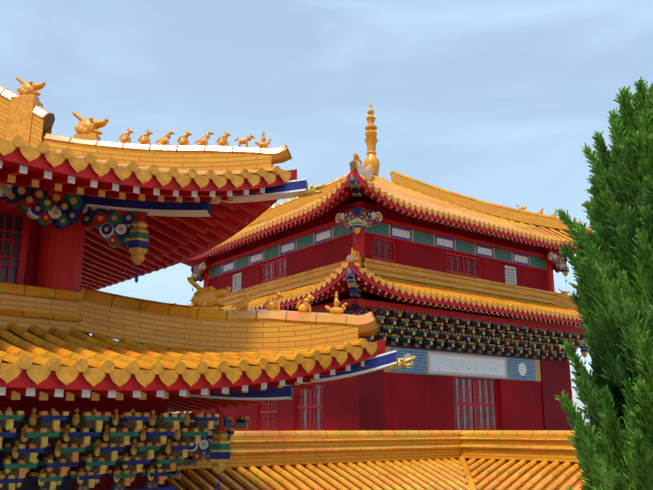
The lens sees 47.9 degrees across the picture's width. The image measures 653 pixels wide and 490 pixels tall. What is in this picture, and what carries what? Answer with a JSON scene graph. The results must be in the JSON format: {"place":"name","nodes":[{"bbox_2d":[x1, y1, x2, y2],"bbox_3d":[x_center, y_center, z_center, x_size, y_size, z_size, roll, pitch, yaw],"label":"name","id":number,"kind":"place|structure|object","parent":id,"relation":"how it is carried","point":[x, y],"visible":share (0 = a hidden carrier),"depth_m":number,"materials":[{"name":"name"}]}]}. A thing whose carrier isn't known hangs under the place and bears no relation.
{"place":"outdoors","nodes":[
{"label":"outdoors","id":0,"kind":"place"},
{"bbox_2d":[0,0,652,427],"label":"sky","id":1,"kind":"structure","parent":0,"point":[493,101],"materials":[{"name":"blue"}]},
{"bbox_2d":[191,200,574,430],"bbox_3d":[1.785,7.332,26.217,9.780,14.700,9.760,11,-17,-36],"label":"building wall","id":2,"kind":"structure","parent":0,"point":[431,389],"depth_m":23.30,"materials":[{"name":"red paint"}]},
{"bbox_2d":[182,169,593,328],"bbox_3d":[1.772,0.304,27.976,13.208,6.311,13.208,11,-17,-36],"label":"tower roofs","id":3,"kind":"structure","parent":2,"relation":"on","point":[376,189],"depth_m":22.72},
{"bbox_2d":[173,100,592,327],"bbox_3d":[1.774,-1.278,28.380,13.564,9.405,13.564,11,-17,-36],"label":"roof ridges","id":4,"kind":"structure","parent":3,"relation":"on","point":[370,168],"depth_m":27.86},
{"bbox_2d":[190,207,587,363],"bbox_3d":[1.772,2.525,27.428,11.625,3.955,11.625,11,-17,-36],"label":"roof brackets","id":5,"kind":"object","parent":2,"relation":"attached to","point":[410,330],"visible":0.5,"depth_m":22.20,"materials":[{"name":"multicoloured wood"}]},
{"label":"ground","id":6,"kind":"structure","parent":0,"visible":0},
{"bbox_2d":[0,183,230,489],"bbox_3d":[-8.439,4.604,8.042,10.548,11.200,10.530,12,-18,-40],"label":"building wall","id":7,"kind":"structure","parent":6,"relation":"on","point":[42,234],"depth_m":8.45,"materials":[{"name":"red paint"}]},
{"bbox_2d":[0,407,248,489],"bbox_3d":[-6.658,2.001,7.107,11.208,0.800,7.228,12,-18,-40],"label":"roof brackets","id":8,"kind":"object","parent":7,"relation":"attached to","point":[41,450],"visible":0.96,"depth_m":7.09,"materials":[{"name":"multicoloured wood"}]},
{"bbox_2d":[0,135,384,411],"bbox_3d":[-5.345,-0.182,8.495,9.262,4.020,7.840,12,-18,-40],"label":"roof eaves","id":9,"kind":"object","parent":7,"relation":"on","point":[37,362],"depth_m":7.42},
{"bbox_2d":[0,76,415,399],"bbox_3d":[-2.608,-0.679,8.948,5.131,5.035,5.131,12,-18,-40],"label":"hall ridges","id":10,"kind":"object","parent":9,"relation":"on","point":[203,322],"visible":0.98,"depth_m":8.48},
{"bbox_2d":[168,430,585,489],"bbox_3d":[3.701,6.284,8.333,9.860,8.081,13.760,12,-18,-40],"label":"tiled roof","id":11,"kind":"structure","parent":6,"relation":"on","point":[422,460],"depth_m":12.79,"materials":[{"name":"tile"}]},
{"bbox_2d":[553,76,652,489],"bbox_3d":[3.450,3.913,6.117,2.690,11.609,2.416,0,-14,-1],"label":"juniper tree","id":12,"kind":"object","parent":6,"relation":"on","point":[612,264],"visible":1,"depth_m":6.79,"materials":[{"name":"green plant"}]}
]}

